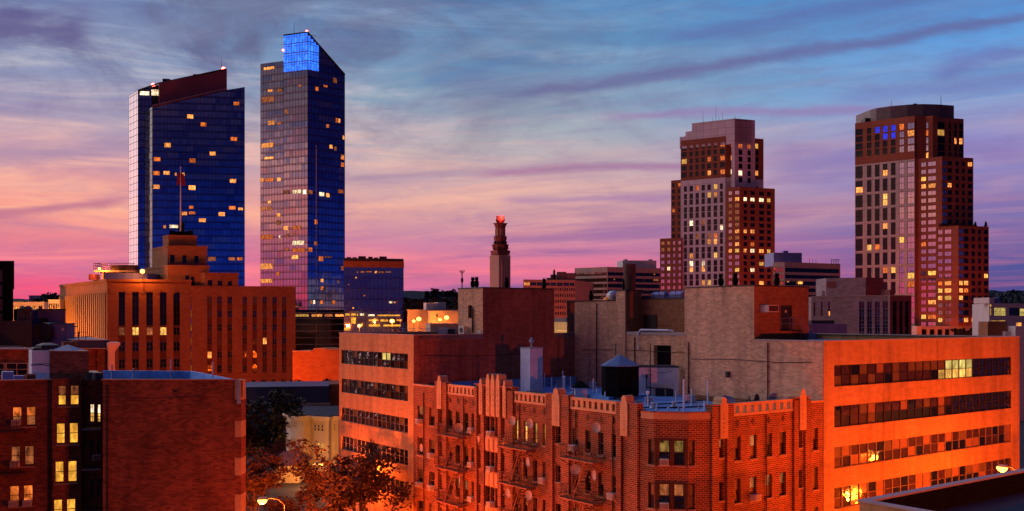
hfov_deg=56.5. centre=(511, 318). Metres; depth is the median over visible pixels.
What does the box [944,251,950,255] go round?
window
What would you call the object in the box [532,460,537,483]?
window
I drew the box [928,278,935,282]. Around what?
window
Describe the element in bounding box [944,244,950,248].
window
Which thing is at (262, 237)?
window
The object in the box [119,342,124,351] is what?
window
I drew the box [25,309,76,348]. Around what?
rooftop plant house
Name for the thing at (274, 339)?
window
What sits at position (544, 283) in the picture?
owl decoy
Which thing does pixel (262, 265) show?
window
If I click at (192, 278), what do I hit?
window
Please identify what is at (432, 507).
window
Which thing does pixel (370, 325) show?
window
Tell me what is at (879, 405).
window
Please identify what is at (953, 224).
terrace hedge
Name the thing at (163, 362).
window
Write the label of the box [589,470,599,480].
satellite dish
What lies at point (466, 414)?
window
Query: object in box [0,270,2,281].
window
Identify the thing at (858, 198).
window
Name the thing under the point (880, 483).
window
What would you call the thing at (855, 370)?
window
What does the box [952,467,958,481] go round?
window
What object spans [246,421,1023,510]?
ground
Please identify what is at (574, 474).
window
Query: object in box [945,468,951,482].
window
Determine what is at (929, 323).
window
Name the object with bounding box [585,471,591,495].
window
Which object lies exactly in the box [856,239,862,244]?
window
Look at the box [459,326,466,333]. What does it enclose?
condenser
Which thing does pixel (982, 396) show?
window
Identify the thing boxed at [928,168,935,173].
window
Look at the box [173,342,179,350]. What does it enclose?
window
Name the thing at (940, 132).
window
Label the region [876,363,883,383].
window
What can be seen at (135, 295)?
tall window
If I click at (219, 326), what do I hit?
window
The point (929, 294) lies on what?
window
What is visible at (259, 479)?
street tree
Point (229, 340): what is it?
window
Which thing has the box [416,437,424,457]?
window
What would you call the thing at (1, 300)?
window
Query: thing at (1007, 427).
window
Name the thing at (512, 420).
satellite dish
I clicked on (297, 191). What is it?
window
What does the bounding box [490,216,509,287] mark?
beacon tower
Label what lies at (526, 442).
window
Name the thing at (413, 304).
woodland
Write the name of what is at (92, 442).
window
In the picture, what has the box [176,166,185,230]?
flagpole
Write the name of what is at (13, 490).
window
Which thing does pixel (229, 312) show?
window
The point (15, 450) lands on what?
window
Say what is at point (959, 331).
podium tree
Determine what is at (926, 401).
window
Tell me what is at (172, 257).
window
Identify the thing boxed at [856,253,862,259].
window
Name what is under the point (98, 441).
window
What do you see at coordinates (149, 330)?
window
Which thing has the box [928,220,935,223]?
window
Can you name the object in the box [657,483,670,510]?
window
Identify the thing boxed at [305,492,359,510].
street tree
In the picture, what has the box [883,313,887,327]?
window
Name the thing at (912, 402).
window
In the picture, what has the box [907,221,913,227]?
window
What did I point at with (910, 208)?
window
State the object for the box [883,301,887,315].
window
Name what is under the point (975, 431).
window
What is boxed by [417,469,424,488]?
window
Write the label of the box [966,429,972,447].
window
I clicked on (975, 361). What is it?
window
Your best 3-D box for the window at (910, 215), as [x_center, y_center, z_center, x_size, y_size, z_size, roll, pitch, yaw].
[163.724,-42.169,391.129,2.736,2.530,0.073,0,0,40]
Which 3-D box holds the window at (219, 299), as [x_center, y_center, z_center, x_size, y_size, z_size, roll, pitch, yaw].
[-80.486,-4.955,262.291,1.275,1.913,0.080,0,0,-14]
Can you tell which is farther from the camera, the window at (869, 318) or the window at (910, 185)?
the window at (910, 185)
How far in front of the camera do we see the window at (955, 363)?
84.52 m
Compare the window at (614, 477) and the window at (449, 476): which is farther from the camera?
the window at (449, 476)
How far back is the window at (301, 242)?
388.53 m
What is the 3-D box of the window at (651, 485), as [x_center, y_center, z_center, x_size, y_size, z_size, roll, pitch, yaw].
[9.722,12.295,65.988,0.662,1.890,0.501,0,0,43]
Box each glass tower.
[129,59,244,285]
[260,30,344,309]
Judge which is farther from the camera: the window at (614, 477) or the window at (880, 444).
the window at (880, 444)
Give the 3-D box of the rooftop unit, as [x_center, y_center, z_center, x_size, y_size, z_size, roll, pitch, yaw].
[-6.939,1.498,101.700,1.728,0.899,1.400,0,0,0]
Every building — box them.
[13,302,47,320]
[29,295,40,301]
[48,299,64,308]
[59,222,294,381]
[246,380,338,453]
[293,347,338,380]
[295,145,343,350]
[339,264,1019,510]
[413,338,823,510]
[554,318,566,332]
[809,277,911,334]
[809,320,846,333]
[857,468,1023,510]
[972,297,1023,335]
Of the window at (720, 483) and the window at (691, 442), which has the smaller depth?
the window at (691, 442)
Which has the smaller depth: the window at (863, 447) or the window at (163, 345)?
the window at (863, 447)
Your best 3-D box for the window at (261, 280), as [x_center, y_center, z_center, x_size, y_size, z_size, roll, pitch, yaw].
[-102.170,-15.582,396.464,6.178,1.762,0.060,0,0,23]
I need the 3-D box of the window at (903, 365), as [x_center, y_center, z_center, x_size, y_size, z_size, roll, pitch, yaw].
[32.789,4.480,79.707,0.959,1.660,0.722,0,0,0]
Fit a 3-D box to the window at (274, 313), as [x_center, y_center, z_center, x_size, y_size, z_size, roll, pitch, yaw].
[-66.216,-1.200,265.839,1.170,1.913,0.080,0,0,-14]
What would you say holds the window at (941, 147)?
in the apartment tower at (913, 177)
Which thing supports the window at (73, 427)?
in the brick house at (170, 440)
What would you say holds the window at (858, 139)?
in the apartment tower at (913, 177)
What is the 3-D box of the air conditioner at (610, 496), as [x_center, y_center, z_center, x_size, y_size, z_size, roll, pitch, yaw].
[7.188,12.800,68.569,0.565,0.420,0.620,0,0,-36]
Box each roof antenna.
[70,332,85,340]
[455,356,483,385]
[460,271,464,287]
[650,343,650,395]
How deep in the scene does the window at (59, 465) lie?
74.26 m
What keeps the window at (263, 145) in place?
in the glass tower at (302, 100)
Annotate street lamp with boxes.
[257,497,285,510]
[996,464,1016,471]
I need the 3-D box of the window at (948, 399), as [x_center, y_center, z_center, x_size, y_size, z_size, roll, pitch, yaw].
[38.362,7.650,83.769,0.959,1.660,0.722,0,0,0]
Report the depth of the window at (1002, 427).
89.27 m
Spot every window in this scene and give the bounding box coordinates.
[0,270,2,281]
[0,284,2,296]
[0,299,2,310]
[0,363,4,375]
[5,363,27,375]
[9,485,18,500]
[11,446,19,460]
[12,407,21,425]
[23,485,32,503]
[25,445,33,464]
[26,406,35,424]
[53,499,62,510]
[55,461,63,481]
[56,423,64,443]
[58,385,65,404]
[66,498,75,510]
[68,460,76,481]
[69,423,77,442]
[70,385,78,404]
[90,404,94,421]
[90,440,94,456]
[90,479,94,495]
[97,404,100,421]
[97,440,100,453]
[97,479,100,495]
[119,292,124,324]
[119,327,124,334]
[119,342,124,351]
[119,359,124,367]
[132,292,138,324]
[132,327,138,334]
[132,342,138,351]
[132,359,138,367]
[140,91,148,94]
[146,292,152,324]
[146,327,152,334]
[146,342,152,351]
[146,359,152,367]
[151,89,158,95]
[160,293,166,324]
[160,327,166,334]
[160,342,166,350]
[160,359,166,367]
[170,255,174,262]
[173,293,179,324]
[173,327,179,334]
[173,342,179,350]
[173,358,179,367]
[189,158,195,162]
[189,185,195,189]
[191,277,194,285]
[194,256,198,262]
[207,297,211,303]
[207,310,211,316]
[207,324,211,330]
[207,338,211,344]
[207,351,211,357]
[207,365,211,371]
[208,257,215,260]
[217,297,221,303]
[217,310,221,316]
[217,324,221,330]
[217,338,221,344]
[217,351,221,357]
[217,365,221,371]
[227,297,231,303]
[227,310,231,316]
[227,324,231,330]
[227,338,231,344]
[227,351,231,357]
[227,365,231,371]
[260,206,271,210]
[260,234,272,239]
[260,263,272,269]
[260,279,272,282]
[261,96,273,102]
[261,142,273,147]
[264,66,273,69]
[265,177,273,181]
[268,120,274,124]
[272,297,276,303]
[272,311,276,316]
[272,324,276,330]
[272,337,276,343]
[272,351,276,357]
[272,364,276,370]
[292,189,300,193]
[292,225,300,229]
[292,240,303,244]
[292,248,304,252]
[295,314,308,316]
[311,314,322,316]
[351,317,355,323]
[369,324,379,326]
[377,314,400,315]
[383,324,400,326]
[404,418,407,432]
[404,450,407,464]
[416,406,424,425]
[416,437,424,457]
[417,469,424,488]
[419,500,422,510]
[428,407,434,427]
[428,439,434,459]
[428,471,434,491]
[430,504,434,510]
[447,410,452,430]
[447,443,452,463]
[447,476,452,496]
[454,411,459,431]
[454,445,459,465]
[454,478,459,498]
[464,413,468,433]
[464,446,468,467]
[464,480,467,501]
[485,416,489,436]
[485,451,489,471]
[485,486,489,505]
[490,452,493,472]
[491,417,493,437]
[491,487,493,508]
[514,420,517,441]
[522,421,527,443]
[522,458,527,480]
[532,423,537,445]
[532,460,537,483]
[551,288,574,314]
[555,426,560,444]
[555,465,560,483]
[572,428,578,452]
[572,474,578,492]
[585,430,591,454]
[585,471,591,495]
[597,432,603,457]
[597,473,603,498]
[610,434,615,459]
[611,476,615,501]
[646,439,654,466]
[646,482,654,510]
[657,440,670,466]
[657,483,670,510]
[672,440,685,467]
[672,484,685,510]
[688,440,695,467]
[688,484,695,510]
[719,439,724,459]
[719,482,724,502]
[734,436,741,462]
[734,479,741,505]
[749,435,757,460]
[749,476,757,502]
[765,433,773,458]
[765,474,773,499]
[779,432,787,456]
[779,472,787,497]
[812,428,819,451]
[812,467,819,491]
[834,365,841,386]
[834,406,841,426]
[834,446,841,467]
[834,487,841,508]
[842,365,850,385]
[842,405,850,426]
[842,445,850,466]
[842,485,850,507]
[851,364,859,384]
[851,404,859,425]
[851,444,859,465]
[851,484,859,505]
[856,129,862,135]
[856,136,862,142]
[856,143,862,149]
[856,151,862,156]
[856,166,862,172]
[856,172,862,178]
[856,181,862,186]
[856,187,862,192]
[856,195,862,201]
[856,201,862,207]
[856,210,862,215]
[856,216,862,221]
[856,224,862,230]
[856,230,862,236]
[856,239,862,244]
[856,245,862,250]
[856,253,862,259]
[856,259,862,265]
[856,268,862,273]
[859,302,863,315]
[859,313,863,327]
[859,324,863,333]
[859,364,867,384]
[859,403,867,424]
[859,443,867,463]
[859,482,867,498]
[867,301,871,315]
[867,313,871,327]
[867,324,871,333]
[868,363,875,383]
[868,403,875,423]
[868,442,875,462]
[868,481,875,497]
[875,301,879,315]
[875,313,879,327]
[875,324,879,333]
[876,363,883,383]
[876,402,883,422]
[876,441,883,461]
[876,480,883,495]
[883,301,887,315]
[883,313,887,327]
[883,324,887,333]
[884,363,892,382]
[884,401,892,421]
[884,440,892,460]
[884,478,892,494]
[893,362,899,382]
[893,400,899,420]
[893,439,899,458]
[893,477,899,492]
[900,362,907,381]
[900,400,907,419]
[900,438,907,457]
[900,475,907,491]
[905,326,908,334]
[907,122,913,128]
[907,130,913,136]
[907,137,913,143]
[907,145,913,151]
[907,161,913,167]
[907,167,913,173]
[907,176,913,182]
[907,182,913,188]
[907,191,913,197]
[907,197,913,203]
[907,206,913,212]
[907,212,913,218]
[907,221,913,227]
[907,227,913,233]
[907,236,913,242]
[907,242,913,248]
[907,251,913,257]
[907,257,913,263]
[907,266,913,272]
[907,272,913,278]
[907,281,913,287]
[907,287,913,293]
[908,361,915,380]
[908,399,915,418]
[908,437,915,456]
[908,474,915,489]
[916,361,922,380]
[916,398,922,417]
[916,436,922,455]
[916,473,922,488]
[923,361,930,379]
[923,398,930,417]
[923,435,930,454]
[923,472,930,486]
[928,161,935,165]
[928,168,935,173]
[928,176,935,180]
[928,183,935,187]
[928,190,935,194]
[928,198,935,202]
[928,205,935,209]
[928,212,935,216]
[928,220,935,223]
[928,227,935,231]
[928,234,935,238]
[928,241,935,245]
[928,249,935,253]
[928,256,935,260]
[928,263,935,267]
[928,271,935,274]
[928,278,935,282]
[928,285,935,289]
[928,293,935,296]
[928,300,935,304]
[928,307,935,311]
[928,315,935,318]
[928,322,935,325]
[931,360,937,379]
[931,397,937,416]
[931,434,937,452]
[931,470,937,485]
[938,122,944,127]
[938,129,944,135]
[938,137,944,142]
[938,144,944,150]
[938,152,944,156]
[938,360,944,378]
[938,396,944,415]
[938,433,944,451]
[938,469,944,483]
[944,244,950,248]
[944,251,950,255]
[944,266,950,270]
[944,273,950,277]
[944,288,950,292]
[944,303,950,307]
[944,310,950,314]
[945,360,951,378]
[945,396,951,414]
[945,432,951,450]
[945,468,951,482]
[952,359,958,377]
[952,395,958,413]
[952,431,958,449]
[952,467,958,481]
[959,359,965,377]
[959,395,965,413]
[959,430,965,448]
[959,465,965,479]
[966,359,972,376]
[966,394,972,412]
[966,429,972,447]
[966,464,972,478]
[973,358,978,376]
[973,393,978,411]
[973,428,978,446]
[973,463,978,477]
[979,358,985,376]
[979,393,985,410]
[979,427,985,445]
[979,462,985,476]
[986,358,991,375]
[986,392,991,410]
[986,427,991,444]
[986,461,991,474]
[992,358,998,375]
[992,392,998,409]
[992,426,998,443]
[992,460,998,473]
[994,307,1005,315]
[999,357,1004,374]
[999,391,1004,408]
[999,425,1004,442]
[999,459,1004,472]
[1005,357,1010,374]
[1005,391,1010,407]
[1005,424,1010,441]
[1005,458,1010,471]
[1009,308,1018,315]
[1020,308,1023,315]
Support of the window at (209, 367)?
in the civic building at (182, 307)
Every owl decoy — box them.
[470,277,474,286]
[474,276,478,286]
[504,277,508,287]
[542,278,545,287]
[589,291,592,299]
[718,272,723,285]
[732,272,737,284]
[774,272,779,284]
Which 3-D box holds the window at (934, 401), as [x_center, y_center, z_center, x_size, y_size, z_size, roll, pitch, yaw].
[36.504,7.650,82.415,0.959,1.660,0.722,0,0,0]
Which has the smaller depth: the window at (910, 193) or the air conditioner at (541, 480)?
the air conditioner at (541, 480)
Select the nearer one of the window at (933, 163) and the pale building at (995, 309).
the pale building at (995, 309)
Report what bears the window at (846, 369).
in the office building at (903, 412)
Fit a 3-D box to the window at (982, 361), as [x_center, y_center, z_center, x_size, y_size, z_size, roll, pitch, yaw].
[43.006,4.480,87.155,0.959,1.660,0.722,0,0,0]
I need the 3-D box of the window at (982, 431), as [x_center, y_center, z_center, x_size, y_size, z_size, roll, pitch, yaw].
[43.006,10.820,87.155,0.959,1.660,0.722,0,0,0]
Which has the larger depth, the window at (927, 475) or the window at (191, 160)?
the window at (191, 160)
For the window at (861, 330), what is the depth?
177.45 m
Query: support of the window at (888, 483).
in the office building at (903, 412)
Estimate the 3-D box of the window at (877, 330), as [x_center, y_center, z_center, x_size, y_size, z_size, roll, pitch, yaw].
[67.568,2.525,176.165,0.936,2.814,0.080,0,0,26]
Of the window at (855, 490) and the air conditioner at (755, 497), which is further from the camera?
the window at (855, 490)
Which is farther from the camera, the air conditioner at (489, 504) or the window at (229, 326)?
the window at (229, 326)
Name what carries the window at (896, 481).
in the office building at (903, 412)
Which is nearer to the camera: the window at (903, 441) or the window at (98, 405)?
the window at (98, 405)
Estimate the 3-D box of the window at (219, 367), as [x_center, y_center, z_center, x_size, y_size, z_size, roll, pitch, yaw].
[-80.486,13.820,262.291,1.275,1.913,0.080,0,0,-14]
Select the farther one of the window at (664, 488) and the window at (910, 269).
the window at (910, 269)
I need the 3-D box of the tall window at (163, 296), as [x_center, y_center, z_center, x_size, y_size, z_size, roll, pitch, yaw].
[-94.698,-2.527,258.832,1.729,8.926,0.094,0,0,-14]
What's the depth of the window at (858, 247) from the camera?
404.69 m
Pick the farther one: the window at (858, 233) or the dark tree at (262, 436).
the window at (858, 233)
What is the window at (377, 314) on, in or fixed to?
in the glass office
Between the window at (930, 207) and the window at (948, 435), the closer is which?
the window at (948, 435)
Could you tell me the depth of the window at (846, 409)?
75.04 m
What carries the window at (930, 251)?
in the apartment tower at (913, 177)
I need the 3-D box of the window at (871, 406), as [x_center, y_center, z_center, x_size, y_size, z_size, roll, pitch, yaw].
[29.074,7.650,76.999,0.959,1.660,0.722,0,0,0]
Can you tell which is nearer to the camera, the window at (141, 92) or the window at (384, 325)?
the window at (384, 325)
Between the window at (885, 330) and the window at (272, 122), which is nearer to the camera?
the window at (885, 330)
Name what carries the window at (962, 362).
in the office building at (903, 412)
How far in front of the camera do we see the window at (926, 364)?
81.77 m
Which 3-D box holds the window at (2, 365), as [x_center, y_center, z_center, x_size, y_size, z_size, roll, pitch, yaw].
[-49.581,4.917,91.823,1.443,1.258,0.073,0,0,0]
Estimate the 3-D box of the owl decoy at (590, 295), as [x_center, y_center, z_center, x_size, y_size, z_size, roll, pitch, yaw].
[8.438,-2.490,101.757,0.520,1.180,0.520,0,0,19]
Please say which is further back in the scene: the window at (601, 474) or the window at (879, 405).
the window at (879, 405)
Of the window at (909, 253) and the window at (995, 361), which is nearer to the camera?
the window at (995, 361)
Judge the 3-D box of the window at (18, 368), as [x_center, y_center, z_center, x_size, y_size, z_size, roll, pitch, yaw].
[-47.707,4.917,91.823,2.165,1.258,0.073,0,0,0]
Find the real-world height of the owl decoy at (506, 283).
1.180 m
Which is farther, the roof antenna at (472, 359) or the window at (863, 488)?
the roof antenna at (472, 359)
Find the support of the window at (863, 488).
in the office building at (903, 412)
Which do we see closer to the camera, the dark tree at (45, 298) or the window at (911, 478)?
the window at (911, 478)
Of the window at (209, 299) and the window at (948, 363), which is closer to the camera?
the window at (948, 363)
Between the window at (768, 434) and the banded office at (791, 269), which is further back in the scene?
the banded office at (791, 269)
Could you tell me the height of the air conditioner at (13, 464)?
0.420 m
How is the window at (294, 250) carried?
in the glass tower at (302, 100)
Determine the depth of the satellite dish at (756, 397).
75.72 m
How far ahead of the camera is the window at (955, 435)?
84.52 m
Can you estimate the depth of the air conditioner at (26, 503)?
73.36 m
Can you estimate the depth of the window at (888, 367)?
78.43 m
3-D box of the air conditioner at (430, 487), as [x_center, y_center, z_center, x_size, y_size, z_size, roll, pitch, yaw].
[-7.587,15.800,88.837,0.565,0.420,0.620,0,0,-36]
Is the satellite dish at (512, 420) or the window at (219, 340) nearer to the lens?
the satellite dish at (512, 420)
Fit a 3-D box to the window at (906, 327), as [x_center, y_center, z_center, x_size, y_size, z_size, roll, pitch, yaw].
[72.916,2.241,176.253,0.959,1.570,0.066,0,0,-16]
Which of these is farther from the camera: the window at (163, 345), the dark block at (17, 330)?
the window at (163, 345)
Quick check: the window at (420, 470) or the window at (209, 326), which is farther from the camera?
the window at (209, 326)
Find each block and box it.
[0,261,32,346]
[407,302,457,330]
[978,322,1023,420]
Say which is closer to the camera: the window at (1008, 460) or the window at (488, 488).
the window at (488, 488)
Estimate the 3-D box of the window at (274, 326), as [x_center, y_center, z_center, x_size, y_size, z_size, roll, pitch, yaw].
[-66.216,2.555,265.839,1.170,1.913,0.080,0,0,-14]
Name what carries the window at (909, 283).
in the apartment tower at (913, 177)
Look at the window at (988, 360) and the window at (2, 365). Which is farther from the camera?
the window at (2, 365)
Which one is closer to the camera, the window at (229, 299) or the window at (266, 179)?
the window at (229, 299)
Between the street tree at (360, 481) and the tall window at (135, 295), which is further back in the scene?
the tall window at (135, 295)
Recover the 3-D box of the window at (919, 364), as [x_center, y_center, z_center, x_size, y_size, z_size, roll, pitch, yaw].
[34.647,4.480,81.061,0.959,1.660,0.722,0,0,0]
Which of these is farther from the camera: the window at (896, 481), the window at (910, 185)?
the window at (910, 185)
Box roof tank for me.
[601,355,639,396]
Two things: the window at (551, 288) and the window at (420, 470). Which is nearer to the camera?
the window at (420, 470)
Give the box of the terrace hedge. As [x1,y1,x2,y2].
[938,223,973,226]
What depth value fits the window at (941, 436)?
83.17 m
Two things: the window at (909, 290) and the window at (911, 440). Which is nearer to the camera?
the window at (911, 440)
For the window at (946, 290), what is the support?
in the apartment tower at (913, 177)
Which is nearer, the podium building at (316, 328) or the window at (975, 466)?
the window at (975, 466)
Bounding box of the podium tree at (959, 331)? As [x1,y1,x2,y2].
[950,328,968,334]
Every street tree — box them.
[246,447,289,510]
[260,493,313,510]
[284,438,342,507]
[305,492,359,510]
[316,439,414,510]
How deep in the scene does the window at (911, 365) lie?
80.43 m
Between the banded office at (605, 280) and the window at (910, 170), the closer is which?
the banded office at (605, 280)
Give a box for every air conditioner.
[8,500,18,506]
[10,460,19,466]
[11,420,20,425]
[22,499,31,506]
[415,419,422,423]
[415,482,422,486]
[427,453,434,457]
[427,485,434,490]
[467,427,473,432]
[467,462,473,467]
[467,496,473,501]
[486,431,494,436]
[486,466,494,471]
[486,501,494,507]
[538,477,544,483]
[568,444,577,450]
[606,492,615,499]
[660,458,668,465]
[660,502,668,509]
[750,493,760,500]
[760,305,778,312]
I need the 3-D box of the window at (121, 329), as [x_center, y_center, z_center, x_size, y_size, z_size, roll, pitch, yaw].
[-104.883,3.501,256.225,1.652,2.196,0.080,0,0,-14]
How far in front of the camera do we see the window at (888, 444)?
78.43 m
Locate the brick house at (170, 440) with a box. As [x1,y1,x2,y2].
[0,342,245,510]
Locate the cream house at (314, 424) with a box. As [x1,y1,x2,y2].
[283,406,338,475]
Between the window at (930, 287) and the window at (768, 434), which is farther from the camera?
the window at (930, 287)
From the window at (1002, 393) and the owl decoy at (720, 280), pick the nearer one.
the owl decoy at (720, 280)
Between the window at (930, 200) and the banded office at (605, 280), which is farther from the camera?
the window at (930, 200)
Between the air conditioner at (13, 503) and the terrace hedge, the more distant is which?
the terrace hedge
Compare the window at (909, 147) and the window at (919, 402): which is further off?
the window at (909, 147)
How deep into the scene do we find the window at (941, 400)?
83.17 m
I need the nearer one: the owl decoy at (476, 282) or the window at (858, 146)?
the owl decoy at (476, 282)
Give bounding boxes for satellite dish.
[454,423,462,431]
[503,488,512,497]
[508,416,516,426]
[523,457,531,466]
[524,490,533,501]
[526,419,532,427]
[570,464,579,473]
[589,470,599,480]
[592,422,600,434]
[726,396,734,402]
[751,394,759,400]
[768,393,776,399]
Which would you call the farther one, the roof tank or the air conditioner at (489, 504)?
the roof tank
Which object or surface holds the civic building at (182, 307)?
on the ground
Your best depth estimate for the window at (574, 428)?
72.43 m
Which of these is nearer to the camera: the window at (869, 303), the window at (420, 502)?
the window at (420, 502)
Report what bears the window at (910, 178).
in the apartment tower at (913, 177)
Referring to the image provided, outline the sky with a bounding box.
[0,0,1023,298]
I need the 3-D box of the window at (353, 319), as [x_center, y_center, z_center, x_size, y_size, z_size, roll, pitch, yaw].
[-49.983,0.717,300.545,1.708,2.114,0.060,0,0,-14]
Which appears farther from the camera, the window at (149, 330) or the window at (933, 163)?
the window at (933, 163)
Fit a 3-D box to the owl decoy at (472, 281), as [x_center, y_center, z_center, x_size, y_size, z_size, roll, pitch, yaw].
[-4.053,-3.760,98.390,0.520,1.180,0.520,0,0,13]
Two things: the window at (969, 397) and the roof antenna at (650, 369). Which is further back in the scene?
the roof antenna at (650, 369)
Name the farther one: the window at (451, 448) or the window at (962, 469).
the window at (451, 448)
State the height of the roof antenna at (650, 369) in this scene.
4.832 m
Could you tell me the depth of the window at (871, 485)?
77.03 m
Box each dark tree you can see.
[33,292,56,301]
[41,292,59,301]
[246,387,305,459]
[246,406,278,461]
[426,288,457,302]
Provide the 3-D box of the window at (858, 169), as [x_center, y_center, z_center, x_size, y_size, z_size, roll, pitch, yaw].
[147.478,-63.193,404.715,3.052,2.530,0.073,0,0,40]
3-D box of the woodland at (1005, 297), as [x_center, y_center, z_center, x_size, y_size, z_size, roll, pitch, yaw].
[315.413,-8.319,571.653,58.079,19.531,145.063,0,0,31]
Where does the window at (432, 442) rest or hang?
in the apartment building at (720, 453)
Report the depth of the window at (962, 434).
85.20 m
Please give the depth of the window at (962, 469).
85.20 m
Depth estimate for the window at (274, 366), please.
265.79 m
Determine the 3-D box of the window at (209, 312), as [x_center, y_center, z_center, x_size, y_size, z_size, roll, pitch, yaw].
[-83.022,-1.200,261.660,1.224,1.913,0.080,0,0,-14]
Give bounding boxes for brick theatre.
[0,337,119,379]
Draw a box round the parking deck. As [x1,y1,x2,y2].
[348,323,457,331]
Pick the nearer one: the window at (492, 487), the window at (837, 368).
the window at (837, 368)
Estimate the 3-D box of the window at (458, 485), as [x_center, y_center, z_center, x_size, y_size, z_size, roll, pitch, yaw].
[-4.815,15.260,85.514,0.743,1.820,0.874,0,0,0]
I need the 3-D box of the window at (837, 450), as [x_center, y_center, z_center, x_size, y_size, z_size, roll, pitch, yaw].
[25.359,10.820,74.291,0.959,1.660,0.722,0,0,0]
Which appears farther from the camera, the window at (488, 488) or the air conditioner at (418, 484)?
the air conditioner at (418, 484)
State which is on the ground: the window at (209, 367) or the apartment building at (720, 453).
the apartment building at (720, 453)
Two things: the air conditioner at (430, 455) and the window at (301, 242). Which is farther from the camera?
the window at (301, 242)
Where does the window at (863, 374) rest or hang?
in the office building at (903, 412)
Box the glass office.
[343,256,403,331]
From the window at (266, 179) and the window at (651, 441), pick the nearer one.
the window at (651, 441)
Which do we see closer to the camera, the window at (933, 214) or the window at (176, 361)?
the window at (176, 361)
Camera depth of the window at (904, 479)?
79.72 m
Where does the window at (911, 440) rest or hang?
in the office building at (903, 412)
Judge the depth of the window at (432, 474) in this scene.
89.40 m
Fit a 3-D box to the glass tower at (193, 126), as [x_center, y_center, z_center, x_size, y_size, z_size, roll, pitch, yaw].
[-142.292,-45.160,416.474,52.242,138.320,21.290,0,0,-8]
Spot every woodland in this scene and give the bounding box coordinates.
[403,295,457,322]
[989,289,1023,302]
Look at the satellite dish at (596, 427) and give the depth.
67.75 m
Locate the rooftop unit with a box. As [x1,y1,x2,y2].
[438,328,454,333]
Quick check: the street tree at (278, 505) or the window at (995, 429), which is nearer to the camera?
the window at (995, 429)
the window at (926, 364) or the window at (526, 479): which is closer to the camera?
the window at (526, 479)
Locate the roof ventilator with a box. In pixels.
[606,290,615,299]
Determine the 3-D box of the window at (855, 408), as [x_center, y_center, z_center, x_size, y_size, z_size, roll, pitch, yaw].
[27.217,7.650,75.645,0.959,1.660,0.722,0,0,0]
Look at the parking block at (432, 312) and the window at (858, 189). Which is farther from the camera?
the window at (858, 189)
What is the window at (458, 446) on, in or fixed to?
in the apartment building at (720, 453)
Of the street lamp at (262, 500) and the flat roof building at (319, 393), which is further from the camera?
the flat roof building at (319, 393)
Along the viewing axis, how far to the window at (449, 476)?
86.71 m
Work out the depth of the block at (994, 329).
223.42 m
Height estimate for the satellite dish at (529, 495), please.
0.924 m
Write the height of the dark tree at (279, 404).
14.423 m
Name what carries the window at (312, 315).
in the podium building at (316, 328)
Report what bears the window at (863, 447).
in the office building at (903, 412)
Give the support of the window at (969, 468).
in the office building at (903, 412)
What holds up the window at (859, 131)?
in the apartment tower at (913, 177)
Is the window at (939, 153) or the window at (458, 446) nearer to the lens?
the window at (458, 446)
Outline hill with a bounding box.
[13,290,1005,330]
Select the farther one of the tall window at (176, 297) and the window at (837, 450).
the tall window at (176, 297)
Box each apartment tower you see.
[660,117,774,292]
[855,103,988,334]
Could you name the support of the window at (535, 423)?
in the apartment building at (720, 453)
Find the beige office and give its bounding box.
[523,269,593,317]
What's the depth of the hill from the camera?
1874.11 m
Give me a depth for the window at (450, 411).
86.71 m
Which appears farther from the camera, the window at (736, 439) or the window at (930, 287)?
the window at (930, 287)
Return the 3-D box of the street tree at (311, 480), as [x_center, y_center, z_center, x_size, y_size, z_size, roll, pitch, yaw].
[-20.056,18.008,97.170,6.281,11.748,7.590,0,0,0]
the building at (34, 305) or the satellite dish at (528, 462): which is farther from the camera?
the building at (34, 305)
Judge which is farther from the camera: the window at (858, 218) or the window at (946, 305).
the window at (858, 218)
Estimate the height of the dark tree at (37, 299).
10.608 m
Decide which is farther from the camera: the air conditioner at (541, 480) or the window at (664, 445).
the air conditioner at (541, 480)
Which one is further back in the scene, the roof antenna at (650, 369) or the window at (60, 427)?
the roof antenna at (650, 369)
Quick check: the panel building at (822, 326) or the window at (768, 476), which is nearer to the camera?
the window at (768, 476)
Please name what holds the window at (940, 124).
in the apartment tower at (913, 177)
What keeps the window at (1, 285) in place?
in the dark block at (17, 330)
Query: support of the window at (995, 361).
in the office building at (903, 412)
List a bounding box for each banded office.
[575,259,659,299]
[765,251,839,296]
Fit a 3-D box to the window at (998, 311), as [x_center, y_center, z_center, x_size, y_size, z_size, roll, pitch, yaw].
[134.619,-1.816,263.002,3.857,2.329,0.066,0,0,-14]
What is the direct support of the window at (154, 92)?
in the glass tower at (193, 126)
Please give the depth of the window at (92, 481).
75.39 m
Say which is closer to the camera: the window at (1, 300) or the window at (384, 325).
the window at (1, 300)
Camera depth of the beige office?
304.65 m
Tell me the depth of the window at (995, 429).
88.62 m
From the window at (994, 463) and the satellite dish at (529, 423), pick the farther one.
the window at (994, 463)
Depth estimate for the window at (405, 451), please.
93.18 m
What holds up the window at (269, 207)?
in the glass tower at (302, 100)
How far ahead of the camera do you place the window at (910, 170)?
391.29 m
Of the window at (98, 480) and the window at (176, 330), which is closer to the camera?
the window at (98, 480)
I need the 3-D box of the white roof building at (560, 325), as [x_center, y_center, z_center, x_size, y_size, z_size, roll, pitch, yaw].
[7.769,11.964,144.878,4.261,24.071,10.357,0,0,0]
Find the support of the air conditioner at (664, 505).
attached to the apartment building at (720, 453)

